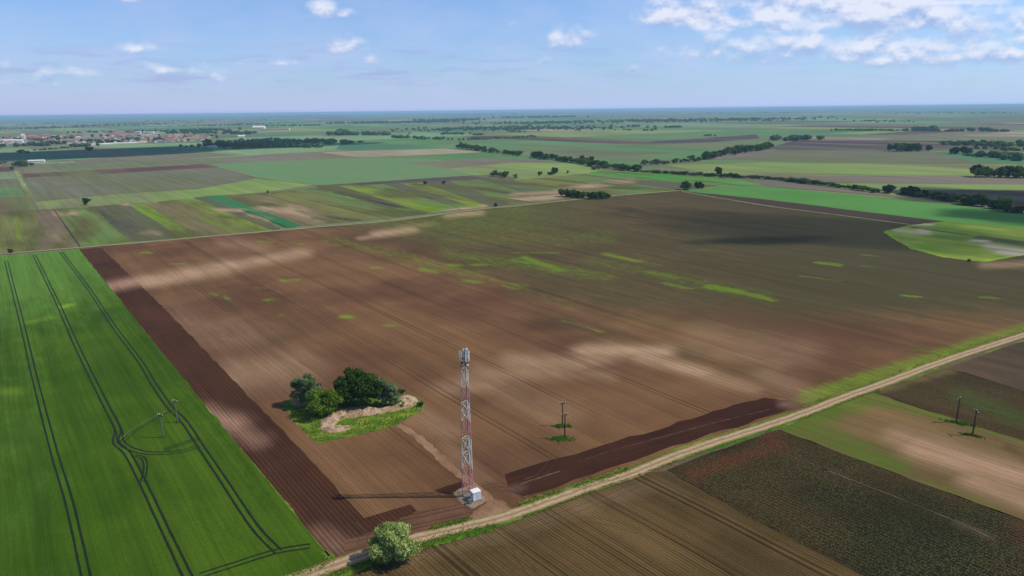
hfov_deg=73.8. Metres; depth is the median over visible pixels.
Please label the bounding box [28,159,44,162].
farm shed
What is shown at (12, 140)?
long building
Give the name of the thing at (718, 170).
tree
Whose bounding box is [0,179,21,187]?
grey green field
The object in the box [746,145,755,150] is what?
tree
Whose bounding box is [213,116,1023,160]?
woodland
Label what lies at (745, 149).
tree
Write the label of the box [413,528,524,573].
tyre marks
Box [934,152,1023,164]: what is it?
teal crop
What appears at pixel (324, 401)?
broadleaf tree
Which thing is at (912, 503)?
tyre marks
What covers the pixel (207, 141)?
tree
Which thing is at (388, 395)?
broadleaf tree
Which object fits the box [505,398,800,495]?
ploughed headland
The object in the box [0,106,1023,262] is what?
ground
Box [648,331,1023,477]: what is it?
field margin
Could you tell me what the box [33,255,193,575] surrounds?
wheel tracks
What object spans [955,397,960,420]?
utility pole
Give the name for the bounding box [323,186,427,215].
grey crop strip
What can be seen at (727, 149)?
tree
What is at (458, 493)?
gravel yard
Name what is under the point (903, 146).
tree
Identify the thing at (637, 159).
green crop
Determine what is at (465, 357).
telecom mast
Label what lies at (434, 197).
grey crop strip
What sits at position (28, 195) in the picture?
path grass
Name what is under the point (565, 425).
utility pole
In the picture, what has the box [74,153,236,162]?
grey brown soil
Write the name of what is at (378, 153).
tan stubble
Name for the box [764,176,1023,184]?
grey brown soil
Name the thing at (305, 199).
crop strip olive
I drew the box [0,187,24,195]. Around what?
green crop
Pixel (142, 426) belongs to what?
wheel tracks
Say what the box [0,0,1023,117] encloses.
sky
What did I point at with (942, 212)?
emerald field
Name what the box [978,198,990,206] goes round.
tree
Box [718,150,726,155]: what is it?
tree
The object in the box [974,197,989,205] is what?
tree
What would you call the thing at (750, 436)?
grass verge
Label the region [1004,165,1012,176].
tree
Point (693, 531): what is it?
seeded field
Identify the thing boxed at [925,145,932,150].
tree
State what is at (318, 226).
farm track
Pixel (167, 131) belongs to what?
town trees
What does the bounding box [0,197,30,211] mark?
field
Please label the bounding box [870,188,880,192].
tree
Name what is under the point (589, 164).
tree
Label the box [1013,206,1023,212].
tree
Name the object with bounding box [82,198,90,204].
tree
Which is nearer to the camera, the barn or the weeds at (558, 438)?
the weeds at (558, 438)
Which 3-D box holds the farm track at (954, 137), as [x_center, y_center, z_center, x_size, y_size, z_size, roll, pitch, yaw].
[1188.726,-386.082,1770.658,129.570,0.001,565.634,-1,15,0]
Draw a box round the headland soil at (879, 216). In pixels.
[685,191,942,224]
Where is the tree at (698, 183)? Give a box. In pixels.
[694,181,702,186]
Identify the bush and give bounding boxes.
[392,400,404,406]
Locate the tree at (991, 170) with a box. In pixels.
[984,168,994,175]
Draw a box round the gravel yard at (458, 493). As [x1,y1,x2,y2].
[453,487,484,507]
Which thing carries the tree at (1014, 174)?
on the grey brown soil at (1007, 180)
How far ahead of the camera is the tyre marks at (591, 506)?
152.98 m
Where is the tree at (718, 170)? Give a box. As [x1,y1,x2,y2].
[715,167,721,174]
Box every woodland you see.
[0,111,1015,133]
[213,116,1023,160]
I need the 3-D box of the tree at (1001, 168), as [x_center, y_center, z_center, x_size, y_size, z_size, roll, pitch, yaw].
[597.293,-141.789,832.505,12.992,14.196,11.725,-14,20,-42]
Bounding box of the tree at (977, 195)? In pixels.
[971,193,986,203]
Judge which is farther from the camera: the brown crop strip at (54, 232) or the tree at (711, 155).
the tree at (711, 155)
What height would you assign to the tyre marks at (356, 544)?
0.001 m
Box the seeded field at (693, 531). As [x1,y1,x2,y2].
[332,471,862,575]
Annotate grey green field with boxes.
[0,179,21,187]
[22,167,254,201]
[712,150,1002,163]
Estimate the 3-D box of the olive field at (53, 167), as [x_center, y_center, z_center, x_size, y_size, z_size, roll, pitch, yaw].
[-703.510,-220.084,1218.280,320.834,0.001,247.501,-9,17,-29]
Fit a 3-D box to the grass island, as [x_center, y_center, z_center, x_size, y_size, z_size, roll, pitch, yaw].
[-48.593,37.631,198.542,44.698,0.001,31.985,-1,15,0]
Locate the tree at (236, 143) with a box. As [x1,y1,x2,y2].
[233,141,239,148]
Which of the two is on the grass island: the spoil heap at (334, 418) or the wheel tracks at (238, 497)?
the spoil heap at (334, 418)
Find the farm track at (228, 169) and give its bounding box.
[192,162,256,177]
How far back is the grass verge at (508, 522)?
148.69 m
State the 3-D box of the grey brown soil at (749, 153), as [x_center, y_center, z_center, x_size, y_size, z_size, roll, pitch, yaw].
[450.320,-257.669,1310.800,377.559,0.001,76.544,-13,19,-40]
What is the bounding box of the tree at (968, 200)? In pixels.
[962,197,973,203]
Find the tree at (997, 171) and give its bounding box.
[994,168,1008,174]
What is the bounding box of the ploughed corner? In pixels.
[435,481,461,493]
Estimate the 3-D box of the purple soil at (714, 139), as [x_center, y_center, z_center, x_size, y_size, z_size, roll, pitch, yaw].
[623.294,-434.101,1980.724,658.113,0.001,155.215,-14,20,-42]
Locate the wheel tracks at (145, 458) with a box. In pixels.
[133,455,147,481]
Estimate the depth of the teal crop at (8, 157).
1588.28 m
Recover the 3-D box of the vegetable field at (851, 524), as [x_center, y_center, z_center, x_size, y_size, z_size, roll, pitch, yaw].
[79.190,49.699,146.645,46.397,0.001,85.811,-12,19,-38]
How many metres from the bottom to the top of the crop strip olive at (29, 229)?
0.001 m
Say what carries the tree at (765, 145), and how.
on the farmland
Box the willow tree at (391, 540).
[367,521,422,563]
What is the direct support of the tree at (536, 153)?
on the farmland
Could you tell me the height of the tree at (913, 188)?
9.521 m
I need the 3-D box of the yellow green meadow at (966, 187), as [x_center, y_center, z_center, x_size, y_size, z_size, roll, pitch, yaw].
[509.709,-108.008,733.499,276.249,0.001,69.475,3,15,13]
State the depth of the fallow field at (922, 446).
177.55 m
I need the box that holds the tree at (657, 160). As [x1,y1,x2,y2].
[652,159,663,163]
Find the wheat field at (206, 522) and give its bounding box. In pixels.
[0,249,324,575]
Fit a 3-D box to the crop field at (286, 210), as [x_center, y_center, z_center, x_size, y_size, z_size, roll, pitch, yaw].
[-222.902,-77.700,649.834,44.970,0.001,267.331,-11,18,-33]
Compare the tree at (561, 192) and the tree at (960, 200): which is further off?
the tree at (561, 192)
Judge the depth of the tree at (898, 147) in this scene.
1323.44 m
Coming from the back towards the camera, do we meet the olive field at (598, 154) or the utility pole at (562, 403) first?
the olive field at (598, 154)
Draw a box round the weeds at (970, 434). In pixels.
[959,432,985,438]
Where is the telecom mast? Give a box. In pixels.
[459,347,473,496]
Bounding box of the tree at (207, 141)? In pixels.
[202,139,213,146]
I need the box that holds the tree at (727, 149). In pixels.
[723,147,730,152]
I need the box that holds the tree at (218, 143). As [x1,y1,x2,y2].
[214,140,224,147]
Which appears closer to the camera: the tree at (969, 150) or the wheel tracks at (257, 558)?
the wheel tracks at (257, 558)
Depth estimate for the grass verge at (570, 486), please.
160.27 m
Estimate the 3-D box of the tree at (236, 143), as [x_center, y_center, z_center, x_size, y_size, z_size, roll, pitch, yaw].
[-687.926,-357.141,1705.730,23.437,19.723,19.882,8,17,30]
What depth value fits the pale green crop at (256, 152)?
1566.65 m
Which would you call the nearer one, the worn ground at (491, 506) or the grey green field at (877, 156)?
the worn ground at (491, 506)
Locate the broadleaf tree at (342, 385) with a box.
[332,367,364,404]
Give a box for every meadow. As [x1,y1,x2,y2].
[37,178,309,209]
[450,162,605,179]
[667,162,1023,174]
[843,183,1023,189]
[884,221,1023,261]
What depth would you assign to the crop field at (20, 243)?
516.79 m
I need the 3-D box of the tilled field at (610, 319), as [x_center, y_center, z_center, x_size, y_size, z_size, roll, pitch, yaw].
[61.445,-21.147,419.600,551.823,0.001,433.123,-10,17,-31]
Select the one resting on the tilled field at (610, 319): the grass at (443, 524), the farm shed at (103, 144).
the grass at (443, 524)
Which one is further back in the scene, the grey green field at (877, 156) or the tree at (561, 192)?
the grey green field at (877, 156)
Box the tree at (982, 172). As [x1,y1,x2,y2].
[975,167,985,176]
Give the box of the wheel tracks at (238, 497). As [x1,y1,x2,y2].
[59,252,282,552]
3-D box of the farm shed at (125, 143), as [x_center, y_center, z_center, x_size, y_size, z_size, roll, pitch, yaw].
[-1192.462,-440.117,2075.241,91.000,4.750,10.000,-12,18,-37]
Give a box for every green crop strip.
[56,207,127,245]
[299,187,406,218]
[364,184,458,210]
[449,179,551,204]
[555,174,675,193]
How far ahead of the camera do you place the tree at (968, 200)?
602.80 m
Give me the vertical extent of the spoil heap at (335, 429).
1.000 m
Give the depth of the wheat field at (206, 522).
175.60 m
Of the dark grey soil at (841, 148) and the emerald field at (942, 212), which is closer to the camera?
the emerald field at (942, 212)
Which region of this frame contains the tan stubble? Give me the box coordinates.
[323,148,476,157]
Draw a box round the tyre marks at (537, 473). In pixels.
[507,447,562,490]
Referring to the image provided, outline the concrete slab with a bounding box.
[459,493,484,504]
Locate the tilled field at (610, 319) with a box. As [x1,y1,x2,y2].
[82,191,1023,562]
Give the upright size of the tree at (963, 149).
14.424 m
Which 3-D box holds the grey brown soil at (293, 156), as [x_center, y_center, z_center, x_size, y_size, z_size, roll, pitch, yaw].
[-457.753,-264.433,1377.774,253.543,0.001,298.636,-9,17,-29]
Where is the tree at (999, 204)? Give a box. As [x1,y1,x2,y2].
[995,202,1012,210]
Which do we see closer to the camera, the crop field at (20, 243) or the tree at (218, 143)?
the crop field at (20, 243)
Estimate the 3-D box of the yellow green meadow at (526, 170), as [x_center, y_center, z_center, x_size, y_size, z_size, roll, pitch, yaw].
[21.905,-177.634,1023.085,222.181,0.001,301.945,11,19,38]
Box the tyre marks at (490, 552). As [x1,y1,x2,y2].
[431,546,537,575]
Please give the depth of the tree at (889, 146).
1333.88 m
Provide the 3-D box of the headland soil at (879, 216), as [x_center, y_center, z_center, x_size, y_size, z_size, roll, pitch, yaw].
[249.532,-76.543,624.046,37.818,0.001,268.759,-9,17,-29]
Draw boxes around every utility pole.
[157,413,163,436]
[172,399,177,421]
[559,401,565,423]
[564,413,567,436]
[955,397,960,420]
[972,409,977,433]
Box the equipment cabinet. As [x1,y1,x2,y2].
[470,487,480,501]
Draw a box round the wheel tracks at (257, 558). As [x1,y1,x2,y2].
[199,543,309,575]
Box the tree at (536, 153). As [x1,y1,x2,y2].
[532,151,543,156]
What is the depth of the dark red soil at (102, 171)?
1084.59 m
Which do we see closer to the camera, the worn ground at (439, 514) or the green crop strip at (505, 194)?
the worn ground at (439, 514)
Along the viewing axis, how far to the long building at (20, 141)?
2125.85 m
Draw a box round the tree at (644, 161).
[640,159,649,164]
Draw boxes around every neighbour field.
[890,195,1023,212]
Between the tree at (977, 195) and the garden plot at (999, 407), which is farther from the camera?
the tree at (977, 195)
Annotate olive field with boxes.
[0,149,784,255]
[17,158,212,173]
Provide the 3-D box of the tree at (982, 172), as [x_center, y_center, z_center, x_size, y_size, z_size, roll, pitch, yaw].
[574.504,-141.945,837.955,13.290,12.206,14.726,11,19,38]
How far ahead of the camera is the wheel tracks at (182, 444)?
183.80 m
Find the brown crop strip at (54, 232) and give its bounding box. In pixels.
[37,209,79,249]
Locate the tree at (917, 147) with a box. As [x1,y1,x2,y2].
[912,143,921,150]
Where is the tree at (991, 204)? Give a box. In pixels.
[987,200,1002,208]
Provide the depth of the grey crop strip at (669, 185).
801.20 m
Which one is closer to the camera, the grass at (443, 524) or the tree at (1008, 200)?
the grass at (443, 524)
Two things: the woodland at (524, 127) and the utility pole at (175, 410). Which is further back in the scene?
the woodland at (524, 127)
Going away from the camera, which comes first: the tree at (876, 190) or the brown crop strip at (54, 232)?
the brown crop strip at (54, 232)
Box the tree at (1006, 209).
[999,207,1009,211]
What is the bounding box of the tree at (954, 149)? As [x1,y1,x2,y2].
[950,147,959,153]
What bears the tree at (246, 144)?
on the farmland
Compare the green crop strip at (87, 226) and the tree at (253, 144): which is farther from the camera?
the tree at (253, 144)
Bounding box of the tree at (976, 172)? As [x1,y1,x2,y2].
[970,169,981,176]
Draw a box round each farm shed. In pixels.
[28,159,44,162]
[91,143,111,144]
[112,142,136,143]
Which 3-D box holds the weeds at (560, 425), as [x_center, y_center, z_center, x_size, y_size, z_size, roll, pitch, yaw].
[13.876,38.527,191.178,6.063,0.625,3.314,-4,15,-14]
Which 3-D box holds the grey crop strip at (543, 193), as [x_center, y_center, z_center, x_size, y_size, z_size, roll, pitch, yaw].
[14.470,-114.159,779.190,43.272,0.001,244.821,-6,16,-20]
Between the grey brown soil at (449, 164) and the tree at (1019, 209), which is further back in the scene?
the grey brown soil at (449, 164)
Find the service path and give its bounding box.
[396,424,493,501]
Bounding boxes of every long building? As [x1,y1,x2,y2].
[1,139,16,142]
[16,139,23,143]
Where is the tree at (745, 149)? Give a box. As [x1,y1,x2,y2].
[741,146,748,152]
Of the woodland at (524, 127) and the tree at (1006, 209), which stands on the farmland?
the woodland at (524, 127)
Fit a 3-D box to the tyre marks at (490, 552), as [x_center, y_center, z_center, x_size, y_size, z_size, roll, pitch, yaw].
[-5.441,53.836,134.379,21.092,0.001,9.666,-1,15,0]
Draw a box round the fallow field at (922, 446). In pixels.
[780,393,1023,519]
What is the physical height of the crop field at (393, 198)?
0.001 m
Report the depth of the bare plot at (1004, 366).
231.49 m
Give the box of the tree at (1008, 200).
[998,197,1014,203]
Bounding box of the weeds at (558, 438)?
[546,434,575,442]
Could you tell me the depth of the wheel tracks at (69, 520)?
177.66 m
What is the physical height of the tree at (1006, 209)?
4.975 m
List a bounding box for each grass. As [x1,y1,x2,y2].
[14,170,38,209]
[280,328,1023,575]
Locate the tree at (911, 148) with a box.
[906,144,913,150]
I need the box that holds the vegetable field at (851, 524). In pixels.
[667,430,1023,575]
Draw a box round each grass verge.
[240,448,329,555]
[312,549,334,566]
[323,526,492,575]
[496,484,613,526]
[519,467,627,504]
[627,408,802,468]
[672,389,880,462]
[802,328,1023,407]
[880,340,1023,389]
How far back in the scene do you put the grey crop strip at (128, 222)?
556.76 m
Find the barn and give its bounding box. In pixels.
[252,126,265,129]
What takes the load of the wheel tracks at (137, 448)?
on the wheat field at (206, 522)
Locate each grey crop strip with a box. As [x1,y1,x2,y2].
[92,203,179,241]
[194,196,279,229]
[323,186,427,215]
[386,183,474,209]
[427,181,510,205]
[481,179,580,200]
[612,178,718,189]
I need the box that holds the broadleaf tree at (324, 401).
[305,388,343,414]
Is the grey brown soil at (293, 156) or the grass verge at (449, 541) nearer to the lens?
the grass verge at (449, 541)
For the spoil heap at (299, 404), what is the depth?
207.58 m
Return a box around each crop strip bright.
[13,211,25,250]
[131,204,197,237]
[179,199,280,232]
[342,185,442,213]
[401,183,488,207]
[589,170,762,185]
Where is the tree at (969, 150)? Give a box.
[965,147,973,153]
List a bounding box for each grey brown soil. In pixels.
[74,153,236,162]
[217,151,355,162]
[406,158,559,168]
[706,149,774,159]
[744,178,902,197]
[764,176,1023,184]
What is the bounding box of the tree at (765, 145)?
[761,143,770,149]
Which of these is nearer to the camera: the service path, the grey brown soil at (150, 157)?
the service path
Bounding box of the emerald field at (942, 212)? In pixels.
[684,186,1023,227]
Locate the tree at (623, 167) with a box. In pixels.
[621,165,628,170]
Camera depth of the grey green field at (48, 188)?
897.70 m
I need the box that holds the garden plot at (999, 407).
[875,368,1023,440]
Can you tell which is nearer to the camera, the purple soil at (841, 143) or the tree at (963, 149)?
the tree at (963, 149)
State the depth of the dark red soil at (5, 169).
1137.53 m
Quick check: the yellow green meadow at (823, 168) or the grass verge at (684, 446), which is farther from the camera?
the yellow green meadow at (823, 168)
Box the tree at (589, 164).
[586,160,594,165]
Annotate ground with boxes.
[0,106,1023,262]
[343,503,474,554]
[470,499,511,518]
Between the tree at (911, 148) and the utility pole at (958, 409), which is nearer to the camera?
the utility pole at (958, 409)
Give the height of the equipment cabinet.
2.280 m
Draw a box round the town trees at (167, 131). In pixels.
[0,127,284,163]
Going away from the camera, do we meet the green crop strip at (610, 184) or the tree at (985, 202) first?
the tree at (985, 202)
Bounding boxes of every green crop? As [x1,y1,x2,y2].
[0,141,341,160]
[0,171,16,178]
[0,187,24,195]
[203,149,318,157]
[382,152,578,162]
[593,150,1023,164]
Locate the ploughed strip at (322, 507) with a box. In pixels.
[80,248,416,557]
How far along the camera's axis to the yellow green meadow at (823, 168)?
975.11 m
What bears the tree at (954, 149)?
on the farmland
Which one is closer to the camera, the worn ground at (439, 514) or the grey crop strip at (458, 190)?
the worn ground at (439, 514)
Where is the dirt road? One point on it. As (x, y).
(352, 558)
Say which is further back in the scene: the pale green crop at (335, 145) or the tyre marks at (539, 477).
the pale green crop at (335, 145)
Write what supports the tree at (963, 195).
on the neighbour field at (918, 198)
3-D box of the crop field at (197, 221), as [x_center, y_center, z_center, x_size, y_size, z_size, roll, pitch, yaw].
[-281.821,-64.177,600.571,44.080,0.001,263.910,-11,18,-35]
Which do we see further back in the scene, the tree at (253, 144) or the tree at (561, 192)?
the tree at (253, 144)
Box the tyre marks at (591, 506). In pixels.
[512,481,682,533]
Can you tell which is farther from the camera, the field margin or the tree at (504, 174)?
the tree at (504, 174)
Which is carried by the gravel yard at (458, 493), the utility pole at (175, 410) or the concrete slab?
the concrete slab
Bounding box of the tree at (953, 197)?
[945,194,955,201]
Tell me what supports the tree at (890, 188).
on the farmland
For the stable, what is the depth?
3567.01 m
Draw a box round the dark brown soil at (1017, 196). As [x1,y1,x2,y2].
[881,190,1023,206]
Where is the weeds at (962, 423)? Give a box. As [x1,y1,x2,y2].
[939,418,978,427]
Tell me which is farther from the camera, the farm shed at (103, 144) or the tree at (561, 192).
the farm shed at (103, 144)
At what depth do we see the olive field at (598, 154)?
887.66 m
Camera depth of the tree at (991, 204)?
582.05 m
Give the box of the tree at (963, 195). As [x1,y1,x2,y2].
[956,194,974,202]
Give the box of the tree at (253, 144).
[249,142,257,147]
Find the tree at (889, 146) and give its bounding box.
[887,144,893,150]
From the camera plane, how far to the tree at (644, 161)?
1076.16 m
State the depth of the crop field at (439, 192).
728.16 m
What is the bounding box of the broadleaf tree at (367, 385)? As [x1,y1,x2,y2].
[349,372,383,405]
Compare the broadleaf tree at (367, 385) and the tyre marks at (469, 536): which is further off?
the broadleaf tree at (367, 385)
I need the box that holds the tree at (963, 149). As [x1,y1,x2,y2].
[960,146,967,152]
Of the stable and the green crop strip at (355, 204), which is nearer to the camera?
the green crop strip at (355, 204)
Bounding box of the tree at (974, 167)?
[969,164,984,175]
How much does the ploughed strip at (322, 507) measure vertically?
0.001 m
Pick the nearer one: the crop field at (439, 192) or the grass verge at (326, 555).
the grass verge at (326, 555)
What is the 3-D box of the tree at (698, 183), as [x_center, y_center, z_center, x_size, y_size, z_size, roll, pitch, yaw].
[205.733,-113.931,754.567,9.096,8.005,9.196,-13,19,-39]
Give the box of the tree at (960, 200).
[956,197,972,204]
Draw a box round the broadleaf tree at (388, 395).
[375,377,399,405]
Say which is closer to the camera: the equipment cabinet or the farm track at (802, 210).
the equipment cabinet
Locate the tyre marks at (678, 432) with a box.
[579,409,768,461]
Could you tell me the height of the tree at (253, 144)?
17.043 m
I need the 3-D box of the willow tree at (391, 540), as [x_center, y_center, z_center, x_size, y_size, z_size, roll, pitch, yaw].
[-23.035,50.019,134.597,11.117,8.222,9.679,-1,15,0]
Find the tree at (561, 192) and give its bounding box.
[558,188,565,194]
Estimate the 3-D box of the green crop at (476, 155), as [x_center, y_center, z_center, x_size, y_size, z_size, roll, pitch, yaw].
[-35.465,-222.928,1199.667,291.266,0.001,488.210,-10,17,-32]
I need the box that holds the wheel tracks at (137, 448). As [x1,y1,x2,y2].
[109,416,198,454]
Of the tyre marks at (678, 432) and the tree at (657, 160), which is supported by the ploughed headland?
the tyre marks at (678, 432)
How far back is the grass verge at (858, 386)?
229.63 m
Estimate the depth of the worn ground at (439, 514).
148.54 m
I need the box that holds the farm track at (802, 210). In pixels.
[681,191,910,224]
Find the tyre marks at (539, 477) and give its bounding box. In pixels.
[520,471,559,484]
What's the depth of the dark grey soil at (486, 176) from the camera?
881.86 m
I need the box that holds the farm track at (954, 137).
[929,135,979,140]
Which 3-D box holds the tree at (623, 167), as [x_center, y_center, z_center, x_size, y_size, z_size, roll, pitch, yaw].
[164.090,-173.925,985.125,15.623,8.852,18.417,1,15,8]
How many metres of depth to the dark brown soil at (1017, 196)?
683.49 m
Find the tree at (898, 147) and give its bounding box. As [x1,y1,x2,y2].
[892,144,902,151]
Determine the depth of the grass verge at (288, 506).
154.65 m
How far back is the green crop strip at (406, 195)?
713.42 m
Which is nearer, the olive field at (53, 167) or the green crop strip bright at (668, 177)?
the green crop strip bright at (668, 177)
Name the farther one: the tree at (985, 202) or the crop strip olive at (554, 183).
the crop strip olive at (554, 183)
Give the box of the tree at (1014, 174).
[1012,172,1020,177]
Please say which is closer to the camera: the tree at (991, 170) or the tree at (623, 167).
the tree at (991, 170)
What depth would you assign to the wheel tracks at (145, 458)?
171.80 m
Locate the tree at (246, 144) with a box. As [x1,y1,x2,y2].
[241,141,249,148]
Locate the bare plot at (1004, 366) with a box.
[950,341,1023,390]
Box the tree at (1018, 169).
[1011,165,1023,177]
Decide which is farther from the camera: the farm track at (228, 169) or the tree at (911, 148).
the tree at (911, 148)
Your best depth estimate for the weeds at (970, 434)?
183.29 m
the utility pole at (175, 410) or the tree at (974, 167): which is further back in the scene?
the tree at (974, 167)
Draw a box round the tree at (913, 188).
[904,186,923,193]
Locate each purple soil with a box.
[653,134,758,142]
[777,140,1000,146]
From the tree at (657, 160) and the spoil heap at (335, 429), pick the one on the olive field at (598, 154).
the tree at (657, 160)
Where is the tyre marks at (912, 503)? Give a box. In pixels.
[807,462,995,540]
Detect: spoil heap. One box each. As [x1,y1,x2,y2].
[289,399,307,406]
[320,395,417,427]
[321,425,349,432]
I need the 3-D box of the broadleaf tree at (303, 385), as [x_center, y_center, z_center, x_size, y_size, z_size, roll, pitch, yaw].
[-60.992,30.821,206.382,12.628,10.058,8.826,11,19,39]
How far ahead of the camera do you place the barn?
3593.55 m
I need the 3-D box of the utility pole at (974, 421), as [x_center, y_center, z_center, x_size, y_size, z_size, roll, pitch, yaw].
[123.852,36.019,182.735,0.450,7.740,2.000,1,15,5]
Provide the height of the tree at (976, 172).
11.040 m
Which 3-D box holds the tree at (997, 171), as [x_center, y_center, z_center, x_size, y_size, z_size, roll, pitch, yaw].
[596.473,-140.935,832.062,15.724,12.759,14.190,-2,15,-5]
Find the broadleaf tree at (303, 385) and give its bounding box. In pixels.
[289,373,322,403]
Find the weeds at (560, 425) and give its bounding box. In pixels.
[551,423,571,428]
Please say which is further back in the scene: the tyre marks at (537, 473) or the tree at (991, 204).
the tree at (991, 204)
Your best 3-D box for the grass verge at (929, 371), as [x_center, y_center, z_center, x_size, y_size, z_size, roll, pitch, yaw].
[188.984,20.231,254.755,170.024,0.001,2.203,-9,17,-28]
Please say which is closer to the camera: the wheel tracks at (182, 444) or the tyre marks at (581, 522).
the tyre marks at (581, 522)
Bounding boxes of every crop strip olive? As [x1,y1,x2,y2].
[0,210,40,252]
[266,190,381,221]
[514,177,627,197]
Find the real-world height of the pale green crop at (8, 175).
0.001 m
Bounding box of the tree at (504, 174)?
[502,171,508,176]
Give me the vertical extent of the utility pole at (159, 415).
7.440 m
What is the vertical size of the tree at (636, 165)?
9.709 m
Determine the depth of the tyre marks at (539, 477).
164.84 m
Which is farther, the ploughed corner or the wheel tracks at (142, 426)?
the wheel tracks at (142, 426)
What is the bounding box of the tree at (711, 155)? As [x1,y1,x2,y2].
[708,152,716,157]
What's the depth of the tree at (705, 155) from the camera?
1171.80 m
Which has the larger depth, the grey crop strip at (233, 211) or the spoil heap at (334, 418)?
the grey crop strip at (233, 211)
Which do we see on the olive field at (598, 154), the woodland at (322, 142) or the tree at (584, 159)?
the tree at (584, 159)
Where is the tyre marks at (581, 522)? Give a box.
[525,517,638,552]
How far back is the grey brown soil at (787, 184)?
760.74 m
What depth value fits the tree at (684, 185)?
741.06 m
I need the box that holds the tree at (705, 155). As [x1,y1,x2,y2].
[701,153,709,159]
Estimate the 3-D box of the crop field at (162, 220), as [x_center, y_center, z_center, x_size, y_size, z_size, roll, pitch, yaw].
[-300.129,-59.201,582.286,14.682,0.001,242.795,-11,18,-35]
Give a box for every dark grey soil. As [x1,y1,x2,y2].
[317,174,518,187]
[765,146,1012,149]
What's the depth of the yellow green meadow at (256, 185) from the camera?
754.75 m
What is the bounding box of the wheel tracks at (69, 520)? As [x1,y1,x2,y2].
[4,260,91,575]
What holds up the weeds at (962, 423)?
on the fallow field at (922, 446)
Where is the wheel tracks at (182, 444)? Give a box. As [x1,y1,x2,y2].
[164,438,197,450]
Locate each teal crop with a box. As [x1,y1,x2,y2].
[0,147,214,162]
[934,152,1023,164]
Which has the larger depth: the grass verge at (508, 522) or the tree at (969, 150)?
the tree at (969, 150)
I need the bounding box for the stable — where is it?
[260,128,289,129]
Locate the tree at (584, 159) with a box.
[580,157,589,163]
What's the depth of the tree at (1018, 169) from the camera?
823.13 m
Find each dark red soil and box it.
[0,167,13,171]
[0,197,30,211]
[22,164,217,177]
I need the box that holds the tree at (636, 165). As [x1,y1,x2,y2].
[632,164,641,169]
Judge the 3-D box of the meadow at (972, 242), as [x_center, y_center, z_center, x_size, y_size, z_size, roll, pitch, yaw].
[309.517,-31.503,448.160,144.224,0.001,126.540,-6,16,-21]
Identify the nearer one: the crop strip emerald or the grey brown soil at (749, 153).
the crop strip emerald
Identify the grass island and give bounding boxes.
[280,395,424,442]
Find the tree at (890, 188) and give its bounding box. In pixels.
[885,185,894,192]
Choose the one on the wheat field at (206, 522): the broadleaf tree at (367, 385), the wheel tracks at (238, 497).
the wheel tracks at (238, 497)
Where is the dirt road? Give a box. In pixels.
[285,332,1023,575]
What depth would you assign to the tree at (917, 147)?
1325.24 m
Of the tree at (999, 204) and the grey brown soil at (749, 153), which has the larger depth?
the grey brown soil at (749, 153)
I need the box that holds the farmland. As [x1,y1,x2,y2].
[0,109,1023,211]
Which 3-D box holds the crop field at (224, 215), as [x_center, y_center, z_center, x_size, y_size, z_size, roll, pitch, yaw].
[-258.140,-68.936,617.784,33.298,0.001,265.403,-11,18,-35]
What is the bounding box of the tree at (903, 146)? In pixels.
[897,143,906,150]
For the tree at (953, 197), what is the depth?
626.60 m
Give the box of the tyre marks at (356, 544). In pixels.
[306,522,367,566]
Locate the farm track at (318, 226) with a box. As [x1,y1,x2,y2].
[0,187,713,254]
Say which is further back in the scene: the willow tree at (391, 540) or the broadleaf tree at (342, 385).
the broadleaf tree at (342, 385)
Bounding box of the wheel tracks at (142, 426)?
[119,409,172,441]
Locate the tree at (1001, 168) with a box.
[998,166,1006,176]
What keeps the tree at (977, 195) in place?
on the neighbour field at (918, 198)
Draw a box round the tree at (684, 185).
[679,181,691,189]
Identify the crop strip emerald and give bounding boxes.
[205,195,301,227]

